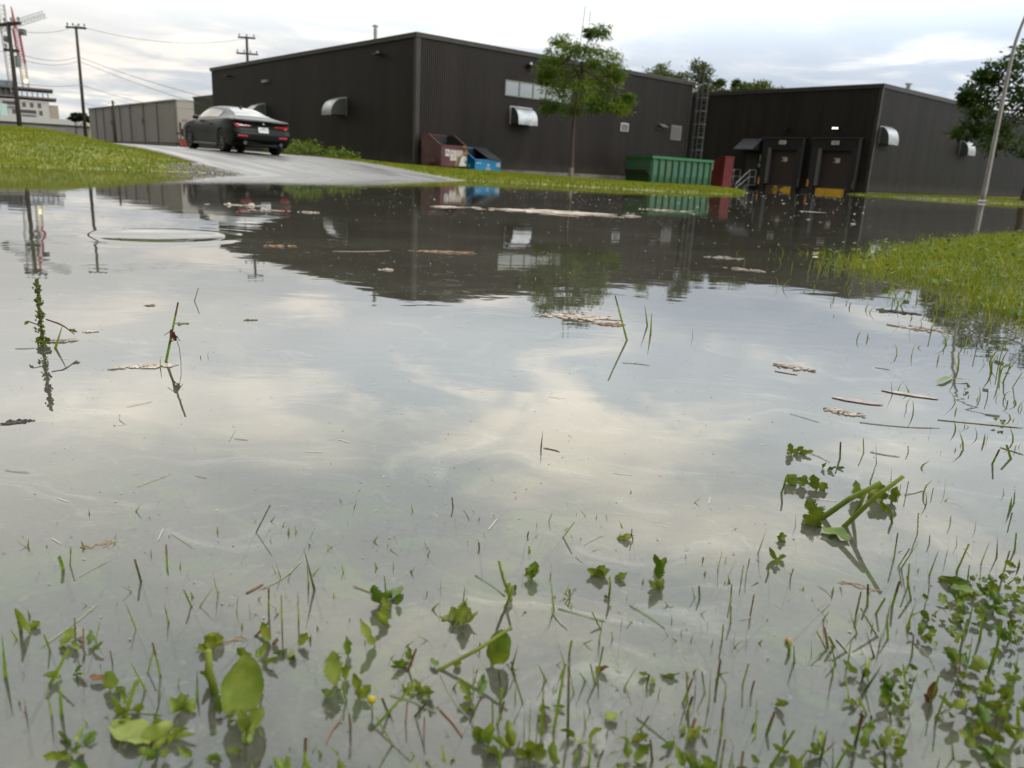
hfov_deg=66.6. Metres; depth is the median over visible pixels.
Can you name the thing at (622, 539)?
weed plant
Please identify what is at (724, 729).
grass blade
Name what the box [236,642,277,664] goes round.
weed plant
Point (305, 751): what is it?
grass blade
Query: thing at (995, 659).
grass blade
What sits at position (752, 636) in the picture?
grass blade
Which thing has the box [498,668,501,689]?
grass blade
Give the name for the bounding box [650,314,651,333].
grass blade
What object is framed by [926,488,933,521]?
grass blade
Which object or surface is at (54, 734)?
grass blade
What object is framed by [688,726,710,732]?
weed plant
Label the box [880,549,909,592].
grass blade
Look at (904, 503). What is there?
grass blade
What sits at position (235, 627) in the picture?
grass blade
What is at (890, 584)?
grass blade
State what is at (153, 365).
floating debris
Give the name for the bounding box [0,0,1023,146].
sky
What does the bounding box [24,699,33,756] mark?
grass blade
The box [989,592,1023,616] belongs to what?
ground weed
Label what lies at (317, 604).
grass blade
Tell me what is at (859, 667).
grass blade
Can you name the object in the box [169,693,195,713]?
weed plant
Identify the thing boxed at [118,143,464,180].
driveway
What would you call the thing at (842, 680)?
grass blade
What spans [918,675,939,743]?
grass blade
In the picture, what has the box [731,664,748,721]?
grass blade
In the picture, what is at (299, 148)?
weed bush
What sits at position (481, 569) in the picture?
grass blade
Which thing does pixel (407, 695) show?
short grass
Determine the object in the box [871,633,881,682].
grass blade
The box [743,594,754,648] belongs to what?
grass blade
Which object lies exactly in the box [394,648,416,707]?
grass blade
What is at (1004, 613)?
ground weed
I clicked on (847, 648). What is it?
grass blade
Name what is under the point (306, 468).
ground
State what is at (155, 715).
grass blade
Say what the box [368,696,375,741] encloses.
yellow flower
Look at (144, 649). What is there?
grass blade
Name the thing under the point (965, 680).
grass blade
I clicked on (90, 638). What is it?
weed plant
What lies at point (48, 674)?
weed plant
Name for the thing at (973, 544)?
grass blade
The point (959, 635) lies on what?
ground weed
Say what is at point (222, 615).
grass blade
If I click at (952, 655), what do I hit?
ground weed
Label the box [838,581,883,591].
floating debris
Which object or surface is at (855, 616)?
grass blade
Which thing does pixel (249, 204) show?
floating debris
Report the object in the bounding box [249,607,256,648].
grass blade
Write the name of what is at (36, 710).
grass blade
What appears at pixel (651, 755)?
grass blade
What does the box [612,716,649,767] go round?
grass blade
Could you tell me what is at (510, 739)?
weed plant
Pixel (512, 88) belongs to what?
window
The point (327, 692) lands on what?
weed plant
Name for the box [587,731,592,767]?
grass blade
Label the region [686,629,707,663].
grass blade
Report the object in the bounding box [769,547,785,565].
weed plant
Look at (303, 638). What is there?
weed plant
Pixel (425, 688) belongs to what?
weed plant
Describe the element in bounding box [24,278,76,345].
seed stalk
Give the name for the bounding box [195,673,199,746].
grass blade
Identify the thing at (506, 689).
grass blade
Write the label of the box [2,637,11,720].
grass blade
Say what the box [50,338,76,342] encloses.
floating debris
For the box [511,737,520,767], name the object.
grass blade
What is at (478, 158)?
dumpster
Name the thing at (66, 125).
building
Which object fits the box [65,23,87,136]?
utility pole
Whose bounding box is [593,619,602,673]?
grass blade
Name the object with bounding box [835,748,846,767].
grass blade
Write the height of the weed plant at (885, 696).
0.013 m
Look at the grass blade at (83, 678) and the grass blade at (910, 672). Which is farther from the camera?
the grass blade at (910, 672)
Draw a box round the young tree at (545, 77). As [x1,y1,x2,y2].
[530,21,638,176]
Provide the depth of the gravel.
14.95 m
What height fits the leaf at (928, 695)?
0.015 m
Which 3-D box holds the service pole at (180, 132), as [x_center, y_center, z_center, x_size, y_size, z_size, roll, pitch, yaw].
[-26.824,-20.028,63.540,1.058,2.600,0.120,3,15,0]
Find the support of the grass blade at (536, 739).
on the ground at (306, 468)
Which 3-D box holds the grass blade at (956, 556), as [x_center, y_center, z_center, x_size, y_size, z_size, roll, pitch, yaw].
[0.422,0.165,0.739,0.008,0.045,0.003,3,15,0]
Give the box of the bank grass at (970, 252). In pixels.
[737,229,1023,637]
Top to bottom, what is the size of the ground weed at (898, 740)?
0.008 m
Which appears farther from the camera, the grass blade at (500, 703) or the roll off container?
the roll off container
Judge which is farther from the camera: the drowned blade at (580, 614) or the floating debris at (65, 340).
the floating debris at (65, 340)
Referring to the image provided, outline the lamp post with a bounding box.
[977,17,1023,202]
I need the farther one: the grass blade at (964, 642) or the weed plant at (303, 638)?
the grass blade at (964, 642)
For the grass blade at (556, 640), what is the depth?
0.59 m
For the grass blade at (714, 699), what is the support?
on the ground at (306, 468)
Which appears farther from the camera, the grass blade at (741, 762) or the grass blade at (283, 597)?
the grass blade at (283, 597)
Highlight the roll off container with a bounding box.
[624,155,713,185]
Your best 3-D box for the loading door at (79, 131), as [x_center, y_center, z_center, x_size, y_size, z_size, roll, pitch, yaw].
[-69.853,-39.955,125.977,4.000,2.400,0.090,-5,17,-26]
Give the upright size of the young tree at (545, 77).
6.346 m
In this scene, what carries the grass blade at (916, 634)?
on the ground at (306, 468)
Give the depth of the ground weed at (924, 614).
0.60 m
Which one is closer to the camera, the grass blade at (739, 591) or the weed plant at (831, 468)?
the grass blade at (739, 591)
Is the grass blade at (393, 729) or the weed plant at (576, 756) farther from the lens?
the grass blade at (393, 729)
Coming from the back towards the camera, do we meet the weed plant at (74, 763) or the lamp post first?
the lamp post
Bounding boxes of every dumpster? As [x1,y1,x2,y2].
[421,133,467,167]
[458,147,501,170]
[710,156,734,186]
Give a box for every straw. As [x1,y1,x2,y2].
[41,603,97,646]
[246,583,262,592]
[326,720,340,743]
[343,250,389,251]
[439,709,462,736]
[861,422,938,427]
[938,419,1022,427]
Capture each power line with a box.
[11,26,74,32]
[14,52,76,60]
[19,83,76,86]
[76,25,245,42]
[79,57,210,98]
[80,61,208,106]
[83,85,193,109]
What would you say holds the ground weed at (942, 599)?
on the water
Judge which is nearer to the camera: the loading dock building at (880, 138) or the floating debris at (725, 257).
the floating debris at (725, 257)
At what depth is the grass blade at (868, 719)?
0.49 m
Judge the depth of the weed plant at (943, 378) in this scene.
1.38 m
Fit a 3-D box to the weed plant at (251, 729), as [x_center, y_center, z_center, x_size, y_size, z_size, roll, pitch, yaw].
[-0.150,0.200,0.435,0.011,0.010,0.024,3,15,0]
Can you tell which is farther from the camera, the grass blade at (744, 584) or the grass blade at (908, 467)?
the grass blade at (908, 467)
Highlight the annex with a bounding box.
[193,95,214,148]
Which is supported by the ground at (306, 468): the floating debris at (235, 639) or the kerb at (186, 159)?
the kerb at (186, 159)
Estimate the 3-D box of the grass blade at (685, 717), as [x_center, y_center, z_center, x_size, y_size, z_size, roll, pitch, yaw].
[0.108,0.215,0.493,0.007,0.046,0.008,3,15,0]
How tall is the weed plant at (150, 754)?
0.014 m
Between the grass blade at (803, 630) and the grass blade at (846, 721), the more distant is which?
the grass blade at (803, 630)
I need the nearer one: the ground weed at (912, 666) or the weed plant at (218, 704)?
the weed plant at (218, 704)
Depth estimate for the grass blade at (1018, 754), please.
0.48 m
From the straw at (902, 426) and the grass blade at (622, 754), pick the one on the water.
the straw at (902, 426)
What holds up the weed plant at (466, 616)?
on the water
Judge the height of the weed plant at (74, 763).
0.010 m
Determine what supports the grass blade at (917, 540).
on the ground at (306, 468)
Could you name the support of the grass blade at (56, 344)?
in the water
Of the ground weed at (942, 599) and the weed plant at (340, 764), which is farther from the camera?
the ground weed at (942, 599)
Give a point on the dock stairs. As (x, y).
(736, 185)
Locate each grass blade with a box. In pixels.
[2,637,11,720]
[17,621,29,666]
[22,649,69,733]
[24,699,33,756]
[43,634,63,686]
[46,685,58,751]
[54,325,62,347]
[58,556,75,602]
[58,677,67,751]
[68,547,71,598]
[74,618,78,686]
[82,628,85,704]
[85,623,99,682]
[107,680,137,766]
[109,651,120,702]
[125,603,151,665]
[129,660,163,720]
[134,559,152,616]
[135,651,153,715]
[138,740,150,767]
[140,688,163,767]
[152,642,170,713]
[164,604,177,658]
[165,302,178,360]
[165,544,169,612]
[172,674,179,727]
[175,570,188,610]
[175,586,213,644]
[183,590,205,636]
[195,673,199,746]
[213,575,225,625]
[219,621,269,673]
[232,599,237,646]
[240,505,270,564]
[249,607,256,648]
[262,695,275,708]
[266,641,276,671]
[268,588,269,629]
[276,564,291,609]
[278,575,289,613]
[280,595,283,658]
[294,533,312,568]
[298,603,300,656]
[302,738,306,767]
[304,550,323,622]
[307,566,312,617]
[342,685,412,763]
[348,714,353,757]
[376,717,406,767]
[381,698,404,754]
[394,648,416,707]
[397,702,426,735]
[401,703,407,764]
[406,525,416,557]
[422,716,424,766]
[432,599,466,669]
[439,583,440,621]
[449,697,480,763]
[451,497,456,535]
[458,587,464,639]
[472,667,473,741]
[478,542,483,578]
[484,701,504,766]
[492,701,493,761]
[494,687,503,735]
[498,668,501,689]
[498,727,503,767]
[501,646,517,706]
[511,661,524,713]
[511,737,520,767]
[512,669,534,742]
[513,685,516,735]
[520,531,528,565]
[523,723,524,767]
[527,698,530,767]
[533,714,538,767]
[537,433,542,471]
[538,587,576,640]
[538,665,563,711]
[538,680,543,767]
[541,522,574,564]
[543,664,566,713]
[544,706,550,767]
[546,665,565,767]
[551,585,559,653]
[558,644,573,697]
[564,640,572,678]
[565,667,569,767]
[568,662,583,740]
[569,589,571,634]
[579,671,597,703]
[579,737,582,767]
[584,711,588,765]
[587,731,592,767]
[588,703,598,746]
[590,647,603,710]
[590,664,604,725]
[592,612,622,674]
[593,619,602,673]
[595,750,603,767]
[603,668,635,722]
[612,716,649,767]
[615,296,627,339]
[617,620,621,659]
[624,719,626,767]
[637,674,649,724]
[647,687,660,730]
[649,739,653,767]
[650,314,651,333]
[662,678,693,751]
[665,631,688,676]
[670,616,672,657]
[675,696,693,744]
[676,718,696,767]
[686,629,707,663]
[686,673,689,732]
[692,587,703,633]
[693,679,695,738]
[698,586,702,633]
[701,671,711,736]
[705,674,710,748]
[709,553,721,598]
[709,659,721,728]
[715,565,733,600]
[717,707,723,767]
[719,624,723,669]
[719,739,725,767]
[722,682,725,737]
[727,584,731,634]
[729,605,731,657]
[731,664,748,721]
[736,565,743,611]
[736,723,754,767]
[739,559,749,606]
[739,619,767,650]
[740,751,743,767]
[742,680,754,723]
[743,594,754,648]
[747,529,766,582]
[751,701,756,767]
[755,711,775,767]
[767,564,770,605]
[768,730,794,767]
[781,569,793,608]
[793,603,830,640]
[793,649,796,691]
[795,513,795,554]
[806,741,835,767]
[807,736,813,767]
[811,612,828,637]
[811,642,812,693]
[816,631,848,690]
[817,729,827,767]
[823,627,836,689]
[824,657,835,711]
[828,636,845,672]
[830,646,848,706]
[832,741,833,767]
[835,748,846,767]
[836,640,875,685]
[838,442,840,484]
[838,613,859,668]
[839,665,881,729]
[840,638,851,701]
[844,665,857,753]
[846,591,861,658]
[847,714,863,767]
[849,610,869,670]
[852,668,865,716]
[856,598,885,643]
[858,696,886,753]
[860,608,902,679]
[863,438,865,478]
[864,584,868,644]
[866,632,891,706]
[866,673,876,713]
[867,715,872,752]
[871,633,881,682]
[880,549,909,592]
[881,581,899,640]
[882,543,917,595]
[883,739,886,767]
[886,615,890,678]
[888,716,891,767]
[889,533,897,583]
[889,712,895,749]
[890,600,916,669]
[890,723,911,767]
[897,682,913,733]
[900,481,908,520]
[902,664,913,750]
[904,563,909,619]
[906,576,916,633]
[908,446,909,478]
[908,635,913,692]
[915,513,918,563]
[915,586,930,636]
[917,550,938,603]
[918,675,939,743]
[921,692,946,759]
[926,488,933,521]
[927,535,929,573]
[938,549,947,589]
[945,544,969,596]
[947,516,950,553]
[951,736,955,767]
[953,619,968,674]
[955,651,960,714]
[956,536,957,575]
[961,598,974,652]
[962,636,972,696]
[963,565,969,610]
[970,662,991,724]
[972,523,975,559]
[972,542,989,586]
[973,614,984,674]
[979,449,999,487]
[980,641,999,703]
[988,716,996,767]
[990,621,1002,681]
[993,551,1009,604]
[994,538,997,583]
[995,687,1011,754]
[1002,513,1012,550]
[1003,487,1004,523]
[1005,445,1011,458]
[1008,651,1018,718]
[1009,610,1011,674]
[1010,533,1016,579]
[1012,492,1014,531]
[1016,706,1021,767]
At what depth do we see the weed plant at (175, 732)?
0.44 m
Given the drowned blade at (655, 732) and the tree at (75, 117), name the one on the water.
the drowned blade at (655, 732)
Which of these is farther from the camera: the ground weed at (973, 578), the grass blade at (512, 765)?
the ground weed at (973, 578)
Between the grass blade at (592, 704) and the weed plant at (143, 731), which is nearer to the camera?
the weed plant at (143, 731)
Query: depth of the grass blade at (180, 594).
0.62 m
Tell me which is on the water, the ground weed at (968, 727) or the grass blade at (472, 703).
the ground weed at (968, 727)
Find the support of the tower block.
on the ground at (306, 468)
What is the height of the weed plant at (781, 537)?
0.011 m
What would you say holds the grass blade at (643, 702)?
on the ground at (306, 468)
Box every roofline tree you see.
[642,61,687,79]
[680,57,729,92]
[727,78,782,90]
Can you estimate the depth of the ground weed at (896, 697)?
0.50 m
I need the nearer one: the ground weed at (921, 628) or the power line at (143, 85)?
the ground weed at (921, 628)
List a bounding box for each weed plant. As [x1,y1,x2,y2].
[14,608,39,632]
[43,665,85,678]
[43,726,94,761]
[58,626,76,650]
[60,732,96,761]
[68,759,87,767]
[71,630,102,655]
[89,671,125,694]
[109,718,194,749]
[111,692,143,722]
[138,740,169,760]
[151,715,189,751]
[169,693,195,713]
[177,746,222,762]
[198,632,223,721]
[214,692,235,723]
[220,654,264,762]
[227,721,259,753]
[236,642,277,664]
[260,622,277,644]
[273,632,308,661]
[273,754,310,767]
[322,636,352,725]
[322,688,342,698]
[336,759,345,767]
[351,673,370,698]
[359,576,403,645]
[390,646,411,668]
[406,681,431,695]
[413,679,435,699]
[415,626,511,687]
[441,601,477,631]
[457,674,487,712]
[472,723,559,764]
[491,720,544,749]
[497,560,519,630]
[524,561,539,578]
[538,704,565,711]
[561,727,601,743]
[573,749,588,767]
[587,565,626,620]
[595,664,608,675]
[604,711,648,744]
[616,739,649,767]
[617,529,635,560]
[639,671,678,683]
[649,554,666,589]
[661,723,701,749]
[674,744,713,767]
[685,752,698,767]
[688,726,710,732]
[692,758,701,767]
[701,755,746,767]
[751,754,773,767]
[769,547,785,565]
[773,743,796,758]
[774,699,788,706]
[776,474,828,509]
[777,532,786,542]
[785,637,791,680]
[786,443,812,455]
[788,754,803,767]
[802,475,904,541]
[804,731,826,755]
[822,463,844,469]
[843,658,871,677]
[843,698,866,712]
[843,727,886,766]
[873,725,906,758]
[879,685,906,712]
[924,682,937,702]
[936,376,968,382]
[938,575,977,591]
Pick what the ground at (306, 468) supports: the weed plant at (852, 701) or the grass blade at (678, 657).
the grass blade at (678, 657)
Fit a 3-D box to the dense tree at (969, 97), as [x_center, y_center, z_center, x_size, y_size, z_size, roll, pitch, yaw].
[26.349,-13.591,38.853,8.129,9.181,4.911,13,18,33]
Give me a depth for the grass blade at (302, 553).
0.69 m
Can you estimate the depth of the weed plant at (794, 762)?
0.44 m
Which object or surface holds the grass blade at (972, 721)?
on the ground at (306, 468)
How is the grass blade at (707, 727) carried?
on the ground at (306, 468)
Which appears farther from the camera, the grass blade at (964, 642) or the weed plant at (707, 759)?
the grass blade at (964, 642)
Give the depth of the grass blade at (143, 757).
0.42 m
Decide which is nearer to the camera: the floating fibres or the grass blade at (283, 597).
the grass blade at (283, 597)
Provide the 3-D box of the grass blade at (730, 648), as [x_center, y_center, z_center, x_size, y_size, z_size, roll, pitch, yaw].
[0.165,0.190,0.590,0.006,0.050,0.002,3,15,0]
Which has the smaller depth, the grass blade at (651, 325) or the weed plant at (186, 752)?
the weed plant at (186, 752)
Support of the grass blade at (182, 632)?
on the ground at (306, 468)
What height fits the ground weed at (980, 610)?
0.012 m
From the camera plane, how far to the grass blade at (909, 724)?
0.51 m
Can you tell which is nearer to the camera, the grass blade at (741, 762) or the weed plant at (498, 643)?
the grass blade at (741, 762)
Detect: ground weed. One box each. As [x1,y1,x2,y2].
[849,719,875,735]
[881,668,902,676]
[883,675,908,702]
[890,692,912,712]
[892,728,904,749]
[894,662,917,671]
[908,623,936,640]
[921,610,929,621]
[922,633,948,648]
[923,593,965,614]
[925,624,956,637]
[931,604,963,624]
[939,695,984,718]
[945,647,969,679]
[949,590,972,607]
[953,631,970,659]
[955,683,1003,708]
[956,591,997,609]
[959,729,1012,767]
[962,605,986,628]
[963,722,994,761]
[966,655,1021,682]
[969,574,987,582]
[970,702,1018,742]
[972,583,1008,602]
[974,718,1023,753]
[979,581,1023,602]
[979,674,1022,709]
[984,609,1016,628]
[987,573,1006,583]
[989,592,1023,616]
[989,647,1019,673]
[989,687,1023,719]
[994,624,1018,644]
[1004,560,1016,567]
[1004,576,1023,592]
[1007,623,1023,639]
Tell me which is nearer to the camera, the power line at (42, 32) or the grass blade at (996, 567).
the grass blade at (996, 567)
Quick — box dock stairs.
[731,169,756,187]
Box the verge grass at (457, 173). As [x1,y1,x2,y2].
[292,153,1023,204]
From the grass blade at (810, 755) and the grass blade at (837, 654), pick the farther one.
the grass blade at (837, 654)
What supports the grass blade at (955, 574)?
on the ground at (306, 468)
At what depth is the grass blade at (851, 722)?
0.51 m
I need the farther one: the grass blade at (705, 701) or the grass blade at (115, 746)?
the grass blade at (705, 701)
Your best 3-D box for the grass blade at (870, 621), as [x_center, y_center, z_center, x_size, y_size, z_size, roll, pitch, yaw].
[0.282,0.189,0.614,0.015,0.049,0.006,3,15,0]
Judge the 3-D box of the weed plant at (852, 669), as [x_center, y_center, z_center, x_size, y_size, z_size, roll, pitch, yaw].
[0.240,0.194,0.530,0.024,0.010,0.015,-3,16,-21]
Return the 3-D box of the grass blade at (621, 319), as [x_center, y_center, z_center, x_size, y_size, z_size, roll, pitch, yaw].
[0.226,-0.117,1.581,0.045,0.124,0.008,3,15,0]
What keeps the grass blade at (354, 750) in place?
on the ground at (306, 468)
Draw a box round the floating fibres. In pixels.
[44,254,1021,556]
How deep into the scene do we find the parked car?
23.86 m
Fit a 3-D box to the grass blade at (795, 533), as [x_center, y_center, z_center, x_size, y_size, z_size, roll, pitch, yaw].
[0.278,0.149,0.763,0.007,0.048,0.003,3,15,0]
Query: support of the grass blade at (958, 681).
on the ground at (306, 468)
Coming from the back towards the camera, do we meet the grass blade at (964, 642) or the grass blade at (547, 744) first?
the grass blade at (964, 642)
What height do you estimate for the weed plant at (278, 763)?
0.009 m
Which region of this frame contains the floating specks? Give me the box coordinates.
[2,181,1022,704]
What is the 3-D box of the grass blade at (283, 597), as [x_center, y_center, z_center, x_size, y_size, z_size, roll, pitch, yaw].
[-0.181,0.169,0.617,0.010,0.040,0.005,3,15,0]
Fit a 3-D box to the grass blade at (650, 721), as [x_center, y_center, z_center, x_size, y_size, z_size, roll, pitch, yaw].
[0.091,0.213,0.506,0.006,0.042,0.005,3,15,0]
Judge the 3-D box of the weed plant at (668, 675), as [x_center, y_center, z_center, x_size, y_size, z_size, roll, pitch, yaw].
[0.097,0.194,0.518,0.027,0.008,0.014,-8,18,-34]
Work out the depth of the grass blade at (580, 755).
0.45 m
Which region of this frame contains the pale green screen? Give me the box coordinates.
[0,103,7,115]
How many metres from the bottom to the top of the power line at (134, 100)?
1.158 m
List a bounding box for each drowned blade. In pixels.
[128,712,160,714]
[390,694,435,713]
[440,674,471,720]
[475,574,504,596]
[558,608,604,620]
[630,605,664,627]
[637,717,673,746]
[788,587,802,601]
[920,647,934,668]
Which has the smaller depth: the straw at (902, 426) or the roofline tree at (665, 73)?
the straw at (902, 426)
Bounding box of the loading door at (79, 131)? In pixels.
[65,128,89,137]
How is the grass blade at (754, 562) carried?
on the ground at (306, 468)
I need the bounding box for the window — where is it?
[504,79,572,103]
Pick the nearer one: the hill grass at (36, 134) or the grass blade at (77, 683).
the grass blade at (77, 683)
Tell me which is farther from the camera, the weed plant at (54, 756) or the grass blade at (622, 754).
the grass blade at (622, 754)
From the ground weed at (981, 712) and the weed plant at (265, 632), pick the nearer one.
the ground weed at (981, 712)
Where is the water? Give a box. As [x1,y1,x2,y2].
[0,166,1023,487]
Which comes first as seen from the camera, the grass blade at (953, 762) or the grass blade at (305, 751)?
the grass blade at (305, 751)
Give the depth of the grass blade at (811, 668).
0.55 m
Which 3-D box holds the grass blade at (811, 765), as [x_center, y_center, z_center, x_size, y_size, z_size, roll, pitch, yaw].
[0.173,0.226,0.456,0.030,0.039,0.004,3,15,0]
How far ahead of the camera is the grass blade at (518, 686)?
0.51 m
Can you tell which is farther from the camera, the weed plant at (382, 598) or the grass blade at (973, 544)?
the grass blade at (973, 544)
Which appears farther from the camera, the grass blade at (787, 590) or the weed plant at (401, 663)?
the grass blade at (787, 590)
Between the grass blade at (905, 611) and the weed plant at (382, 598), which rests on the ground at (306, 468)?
the grass blade at (905, 611)
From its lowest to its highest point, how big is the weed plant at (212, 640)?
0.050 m
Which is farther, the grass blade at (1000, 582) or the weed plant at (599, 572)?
the grass blade at (1000, 582)
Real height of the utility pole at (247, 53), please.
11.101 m
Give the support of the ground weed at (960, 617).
on the water
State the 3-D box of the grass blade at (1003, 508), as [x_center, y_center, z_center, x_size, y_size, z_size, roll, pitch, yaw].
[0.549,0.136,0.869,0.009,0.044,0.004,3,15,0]
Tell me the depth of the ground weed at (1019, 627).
0.59 m
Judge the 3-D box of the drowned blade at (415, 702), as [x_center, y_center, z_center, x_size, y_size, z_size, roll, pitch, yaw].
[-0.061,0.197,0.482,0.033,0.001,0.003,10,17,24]
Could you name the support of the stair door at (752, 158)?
in the loading dock building at (880, 138)
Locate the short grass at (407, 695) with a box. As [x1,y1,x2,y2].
[1,481,1012,767]
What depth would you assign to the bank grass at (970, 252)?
3.12 m
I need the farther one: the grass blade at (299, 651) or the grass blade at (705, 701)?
the grass blade at (299, 651)
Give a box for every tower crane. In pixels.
[0,4,46,93]
[10,6,29,86]
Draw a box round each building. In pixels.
[0,115,89,137]
[87,99,193,146]
[686,82,1023,196]
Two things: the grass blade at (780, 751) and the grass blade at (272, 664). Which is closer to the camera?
the grass blade at (780, 751)
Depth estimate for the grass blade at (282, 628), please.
0.56 m
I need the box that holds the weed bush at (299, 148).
[262,138,360,158]
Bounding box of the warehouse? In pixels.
[209,6,710,179]
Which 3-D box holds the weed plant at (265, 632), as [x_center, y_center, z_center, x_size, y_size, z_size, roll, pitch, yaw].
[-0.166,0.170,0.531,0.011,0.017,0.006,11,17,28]
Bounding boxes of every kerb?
[116,143,204,165]
[899,197,1021,202]
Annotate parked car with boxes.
[183,106,289,154]
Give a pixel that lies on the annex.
(199, 108)
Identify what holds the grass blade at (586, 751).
on the ground at (306, 468)
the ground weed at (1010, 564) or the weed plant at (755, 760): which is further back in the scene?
the ground weed at (1010, 564)
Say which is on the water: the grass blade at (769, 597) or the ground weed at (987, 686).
the ground weed at (987, 686)
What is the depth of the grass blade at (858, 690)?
0.53 m
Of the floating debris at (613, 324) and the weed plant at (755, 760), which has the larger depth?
the floating debris at (613, 324)
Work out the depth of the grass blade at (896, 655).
0.59 m
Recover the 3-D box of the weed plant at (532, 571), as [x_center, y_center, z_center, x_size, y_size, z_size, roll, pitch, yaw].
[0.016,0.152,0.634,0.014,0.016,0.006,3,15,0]
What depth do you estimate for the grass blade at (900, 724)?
0.52 m
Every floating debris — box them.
[0,419,34,423]
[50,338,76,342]
[80,540,115,547]
[108,362,177,368]
[224,635,246,643]
[225,202,267,205]
[251,209,283,210]
[263,244,296,246]
[408,250,476,253]
[430,206,640,216]
[534,312,617,321]
[593,322,625,326]
[639,208,688,211]
[704,256,742,258]
[723,267,773,271]
[773,363,815,370]
[823,407,866,415]
[832,397,882,404]
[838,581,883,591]
[876,309,921,314]
[882,390,938,398]
[887,323,952,332]
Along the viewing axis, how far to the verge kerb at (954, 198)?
39.99 m
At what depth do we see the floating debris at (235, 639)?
0.54 m
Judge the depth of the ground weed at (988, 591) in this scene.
0.64 m
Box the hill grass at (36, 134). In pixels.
[0,125,213,171]
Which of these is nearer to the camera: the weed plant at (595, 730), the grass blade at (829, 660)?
the weed plant at (595, 730)
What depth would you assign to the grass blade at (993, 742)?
0.47 m
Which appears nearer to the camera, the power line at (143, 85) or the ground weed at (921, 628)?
the ground weed at (921, 628)
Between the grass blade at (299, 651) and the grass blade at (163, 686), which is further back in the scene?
the grass blade at (299, 651)
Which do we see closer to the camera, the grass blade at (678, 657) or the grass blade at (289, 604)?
the grass blade at (678, 657)
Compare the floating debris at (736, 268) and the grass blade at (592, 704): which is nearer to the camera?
the grass blade at (592, 704)
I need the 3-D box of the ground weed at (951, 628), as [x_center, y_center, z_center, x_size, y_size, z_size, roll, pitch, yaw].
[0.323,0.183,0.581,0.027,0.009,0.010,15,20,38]
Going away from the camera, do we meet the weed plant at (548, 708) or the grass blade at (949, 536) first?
the weed plant at (548, 708)
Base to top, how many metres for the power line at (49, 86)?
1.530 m
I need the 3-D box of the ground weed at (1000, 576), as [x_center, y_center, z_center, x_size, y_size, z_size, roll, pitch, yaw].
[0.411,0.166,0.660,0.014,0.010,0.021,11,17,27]
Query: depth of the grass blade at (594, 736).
0.49 m
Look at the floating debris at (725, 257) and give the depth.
3.41 m
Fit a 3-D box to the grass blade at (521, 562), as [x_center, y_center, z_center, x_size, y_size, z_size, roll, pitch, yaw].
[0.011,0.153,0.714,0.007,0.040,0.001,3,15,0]
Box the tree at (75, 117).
[66,112,89,134]
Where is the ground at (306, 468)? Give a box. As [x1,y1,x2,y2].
[0,128,1023,767]
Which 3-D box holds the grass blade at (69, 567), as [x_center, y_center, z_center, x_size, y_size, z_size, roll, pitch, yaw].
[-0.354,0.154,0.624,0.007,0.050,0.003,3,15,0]
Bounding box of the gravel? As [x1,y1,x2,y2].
[136,161,240,174]
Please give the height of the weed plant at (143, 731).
0.014 m
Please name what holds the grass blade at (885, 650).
on the ground at (306, 468)
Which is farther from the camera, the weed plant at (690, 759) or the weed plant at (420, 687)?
the weed plant at (420, 687)
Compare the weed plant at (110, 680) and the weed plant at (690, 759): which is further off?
the weed plant at (110, 680)
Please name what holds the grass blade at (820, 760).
on the ground at (306, 468)
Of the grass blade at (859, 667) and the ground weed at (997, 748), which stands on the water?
the ground weed at (997, 748)
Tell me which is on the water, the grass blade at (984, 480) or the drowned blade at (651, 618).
the drowned blade at (651, 618)
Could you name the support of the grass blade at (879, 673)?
on the ground at (306, 468)
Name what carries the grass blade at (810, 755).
on the ground at (306, 468)
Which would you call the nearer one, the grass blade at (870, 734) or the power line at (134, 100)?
the grass blade at (870, 734)
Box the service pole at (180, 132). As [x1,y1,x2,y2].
[176,121,183,146]
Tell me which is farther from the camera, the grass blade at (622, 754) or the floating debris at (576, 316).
the floating debris at (576, 316)
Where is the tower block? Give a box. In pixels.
[0,80,58,118]
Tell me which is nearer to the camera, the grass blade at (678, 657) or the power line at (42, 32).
the grass blade at (678, 657)
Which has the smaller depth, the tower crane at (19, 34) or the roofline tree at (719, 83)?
the roofline tree at (719, 83)
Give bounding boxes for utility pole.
[0,17,21,125]
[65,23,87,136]
[111,100,116,142]
[236,34,257,60]
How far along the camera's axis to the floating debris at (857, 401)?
1.22 m
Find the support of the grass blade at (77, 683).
on the ground at (306, 468)
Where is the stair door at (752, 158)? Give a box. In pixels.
[743,153,757,183]
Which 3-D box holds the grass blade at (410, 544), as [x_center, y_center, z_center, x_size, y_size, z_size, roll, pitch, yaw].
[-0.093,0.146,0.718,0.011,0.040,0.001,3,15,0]
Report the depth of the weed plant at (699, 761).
0.44 m
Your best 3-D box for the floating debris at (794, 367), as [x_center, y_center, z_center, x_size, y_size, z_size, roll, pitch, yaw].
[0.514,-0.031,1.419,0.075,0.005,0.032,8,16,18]
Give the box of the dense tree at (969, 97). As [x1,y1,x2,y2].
[942,38,1023,200]
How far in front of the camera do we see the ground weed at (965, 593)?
0.63 m
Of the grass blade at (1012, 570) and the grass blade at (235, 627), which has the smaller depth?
the grass blade at (235, 627)
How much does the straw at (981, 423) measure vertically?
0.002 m
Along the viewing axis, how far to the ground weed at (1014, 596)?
0.64 m

